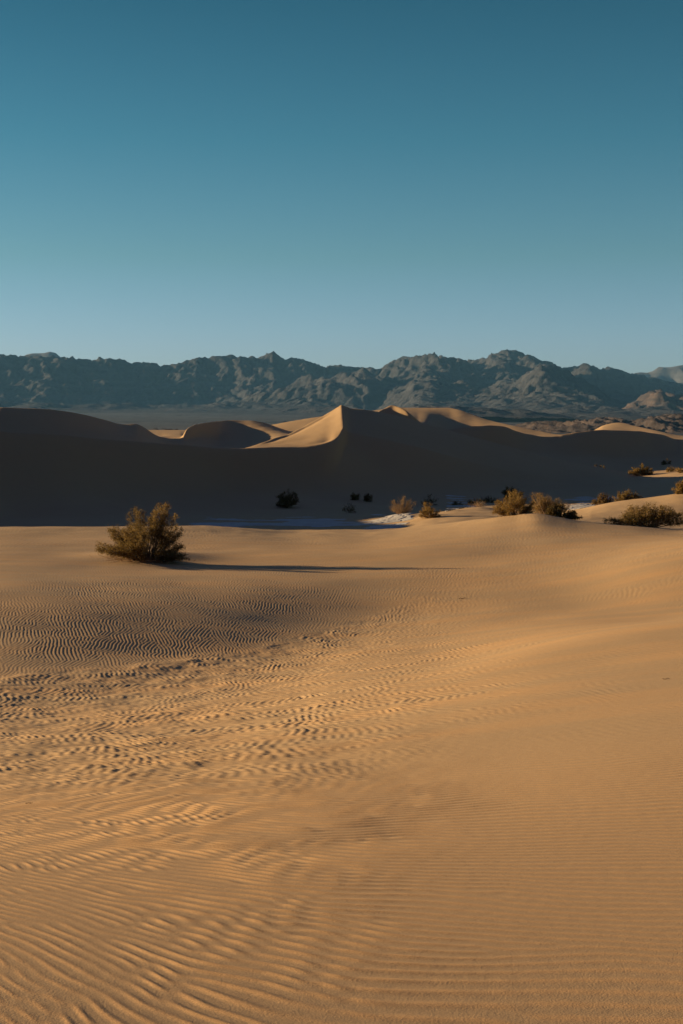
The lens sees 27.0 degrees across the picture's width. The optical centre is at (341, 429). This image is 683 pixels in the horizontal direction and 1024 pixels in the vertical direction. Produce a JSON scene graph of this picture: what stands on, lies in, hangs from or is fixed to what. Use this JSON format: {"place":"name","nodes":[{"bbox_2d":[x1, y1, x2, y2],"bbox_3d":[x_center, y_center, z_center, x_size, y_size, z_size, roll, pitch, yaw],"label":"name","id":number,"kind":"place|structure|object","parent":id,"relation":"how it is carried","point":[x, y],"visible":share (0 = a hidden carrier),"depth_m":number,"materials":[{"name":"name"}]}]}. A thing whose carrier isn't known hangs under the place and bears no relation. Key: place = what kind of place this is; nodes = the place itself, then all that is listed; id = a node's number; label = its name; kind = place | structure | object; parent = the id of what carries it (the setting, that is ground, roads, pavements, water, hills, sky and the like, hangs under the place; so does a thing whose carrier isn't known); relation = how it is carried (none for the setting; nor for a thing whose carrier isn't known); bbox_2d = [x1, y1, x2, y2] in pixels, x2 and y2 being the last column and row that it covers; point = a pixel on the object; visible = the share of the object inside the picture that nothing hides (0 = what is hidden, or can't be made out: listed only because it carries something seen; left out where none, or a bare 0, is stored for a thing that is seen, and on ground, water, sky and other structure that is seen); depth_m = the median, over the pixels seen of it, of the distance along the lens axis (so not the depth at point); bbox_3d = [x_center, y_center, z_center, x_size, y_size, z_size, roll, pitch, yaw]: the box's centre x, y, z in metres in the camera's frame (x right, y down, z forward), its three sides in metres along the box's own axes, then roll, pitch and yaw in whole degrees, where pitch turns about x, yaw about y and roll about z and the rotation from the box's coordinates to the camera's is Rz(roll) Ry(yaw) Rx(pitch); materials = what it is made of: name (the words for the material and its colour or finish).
{"place":"outdoors","nodes":[
{"label":"outdoors","id":0,"kind":"place"},
{"bbox_2d":[151,428,177,429],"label":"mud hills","id":1,"kind":"structure","parent":0,"point":[163,429],"depth_m":1213.85,"materials":[{"name":"soil"}]},
{"bbox_2d":[188,513,414,529],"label":"cracked mud","id":2,"kind":"structure","parent":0,"point":[326,522],"depth_m":94.09,"materials":[{"name":"grey soil"}]},
{"bbox_2d":[391,496,415,513],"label":"desert shrub","id":3,"kind":"object","parent":2,"relation":"on","point":[400,511],"visible":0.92,"depth_m":97.45,"materials":[{"name":"brown plant"}]},
{"bbox_2d":[418,502,440,518],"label":"desert shrub","id":4,"kind":"object","parent":2,"relation":"on","point":[426,511],"visible":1,"depth_m":89.84,"materials":[{"name":"brown plant"}]},
{"bbox_2d":[0,405,682,1023],"bbox_3d":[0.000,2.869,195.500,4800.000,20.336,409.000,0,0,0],"label":"sand dunes","id":5,"kind":"structure","parent":0,"point":[416,769],"depth_m":15.10,"materials":[{"name":"beige sand"}]},
{"bbox_2d":[90,500,194,565],"bbox_3d":[-7.092,3.774,51.824,4.159,2.324,3.753,0,0,0],"label":"desert shrub","id":6,"kind":"object","parent":5,"relation":"on","point":[135,547],"visible":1,"depth_m":52.21,"materials":[{"name":"green plant"}]},
{"bbox_2d":[275,489,298,507],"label":"desert shrub","id":7,"kind":"object","parent":5,"relation":"on","point":[286,501],"visible":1,"depth_m":111.54,"materials":[{"name":"grey plant"}]},
{"bbox_2d":[342,504,354,512],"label":"desert shrub","id":8,"kind":"object","parent":5,"relation":"on","point":[350,510],"visible":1,"depth_m":106.83,"materials":[{"name":"grey plant"}]},
{"bbox_2d":[350,493,360,499],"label":"desert shrub","id":9,"kind":"object","parent":5,"relation":"on","point":[355,497],"visible":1,"depth_m":116.80,"materials":[{"name":"grey plant"}]},
{"bbox_2d":[362,493,373,501],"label":"desert shrub","id":10,"kind":"object","parent":5,"relation":"on","point":[367,498],"visible":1,"depth_m":115.97,"materials":[{"name":"grey plant"}]},
{"bbox_2d":[491,489,537,516],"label":"desert shrub","id":11,"kind":"object","parent":5,"relation":"on","point":[514,504],"visible":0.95,"depth_m":71.29,"materials":[{"name":"brown plant"}]},
{"bbox_2d":[445,495,629,511],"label":"cracked mud","id":12,"kind":"structure","parent":5,"relation":"on","point":[579,506],"depth_m":116.36,"materials":[{"name":"grey soil"}]},
{"bbox_2d":[420,494,438,504],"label":"desert shrub","id":13,"kind":"object","parent":12,"relation":"on","point":[426,501],"visible":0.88,"depth_m":115.09,"materials":[{"name":"grey plant"}]},
{"bbox_2d":[466,498,481,504],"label":"desert shrub","id":14,"kind":"object","parent":12,"relation":"on","point":[469,501],"visible":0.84,"depth_m":115.32,"materials":[{"name":"brown plant"}]},
{"bbox_2d":[466,501,485,506],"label":"dry bush","id":15,"kind":"object","parent":12,"relation":"on","point":[477,505],"visible":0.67,"depth_m":102.76,"materials":[{"name":"brown plant"}]},
{"bbox_2d":[480,496,497,502],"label":"desert shrub","id":16,"kind":"object","parent":12,"relation":"on","point":[486,499],"visible":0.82,"depth_m":117.77,"materials":[{"name":"grey plant"}]},
{"bbox_2d":[500,486,523,499],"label":"desert shrub","id":17,"kind":"object","parent":12,"relation":"on","point":[504,492],"visible":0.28,"depth_m":120.56,"materials":[{"name":"grey plant"}]},
{"bbox_2d":[530,493,569,513],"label":"desert shrub","id":18,"kind":"object","parent":5,"relation":"on","point":[543,506],"visible":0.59,"depth_m":73.85,"materials":[{"name":"brown plant"}]},
{"bbox_2d":[546,502,582,519],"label":"desert shrub","id":19,"kind":"object","parent":5,"relation":"on","point":[557,510],"visible":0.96,"depth_m":71.09,"materials":[{"name":"brown plant"}]},
{"bbox_2d":[590,492,614,505],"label":"desert shrub","id":20,"kind":"object","parent":5,"relation":"on","point":[601,500],"visible":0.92,"depth_m":95.37,"materials":[{"name":"brown plant"}]},
{"bbox_2d":[612,489,643,501],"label":"desert shrub","id":21,"kind":"object","parent":5,"relation":"on","point":[625,496],"visible":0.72,"depth_m":96.94,"materials":[{"name":"brown plant"}]},
{"bbox_2d":[628,463,654,475],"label":"desert shrub","id":22,"kind":"object","parent":5,"relation":"on","point":[642,471],"visible":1,"depth_m":155.27,"materials":[{"name":"brown plant"}]},
{"bbox_2d":[603,503,682,528],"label":"desert shrub","id":23,"kind":"object","parent":5,"relation":"on","point":[645,518],"visible":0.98,"depth_m":70.37,"materials":[{"name":"green plant"}]},
{"bbox_2d":[661,458,670,464],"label":"desert shrub","id":24,"kind":"object","parent":5,"relation":"on","point":[663,462],"visible":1,"depth_m":181.85,"materials":[{"name":"grey plant"}]},
{"bbox_2d":[665,467,675,471],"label":"desert shrub","id":25,"kind":"object","parent":5,"relation":"on","point":[670,469],"visible":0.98,"depth_m":156.83,"materials":[{"name":"brown plant"}]},
{"bbox_2d":[672,480,682,493],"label":"desert shrub","id":26,"kind":"object","parent":5,"relation":"on","point":[679,489],"visible":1,"depth_m":90.90,"materials":[{"name":"brown plant"}]},
{"bbox_2d":[676,467,682,472],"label":"desert shrub","id":27,"kind":"object","parent":5,"relation":"on","point":[680,470],"visible":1,"depth_m":150.95,"materials":[{"name":"brown plant"}]},
{"bbox_2d":[0,349,682,422],"bbox_3d":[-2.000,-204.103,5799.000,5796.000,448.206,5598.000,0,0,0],"label":"mountains","id":28,"kind":"structure","parent":0,"point":[508,384],"depth_m":6652.09,"materials":[{"name":"grey stone"}]},
{"bbox_2d":[0,0,682,373],"label":"sky","id":29,"kind":"structure","parent":0,"point":[353,183],"materials":[{"name":"blue"}]},
{"bbox_2d":[25,352,682,382],"bbox_3d":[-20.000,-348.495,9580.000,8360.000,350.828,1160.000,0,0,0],"label":"mountains","id":30,"kind":"structure","parent":0,"point":[674,374],"depth_m":9579.62,"materials":[{"name":"grey stone"}]},
{"bbox_2d":[78,413,682,435],"bbox_3d":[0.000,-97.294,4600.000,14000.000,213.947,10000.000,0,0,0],"label":"valley floor","id":31,"kind":"structure","parent":0,"point":[147,422],"depth_m":3557.14,"materials":[{"name":"grey soil"}]},
{"bbox_2d":[515,413,682,432],"bbox_3d":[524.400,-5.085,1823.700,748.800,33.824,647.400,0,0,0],"label":"badlands","id":32,"kind":"structure","parent":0,"point":[669,423],"depth_m":1700.36,"materials":[{"name":"stone"}]},
{"bbox_2d":[621,389,682,410],"bbox_3d":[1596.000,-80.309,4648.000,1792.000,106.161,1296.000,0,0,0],"label":"dark hills","id":33,"kind":"structure","parent":0,"point":[659,398],"depth_m":4455.93,"materials":[{"name":"stone"}]}
]}

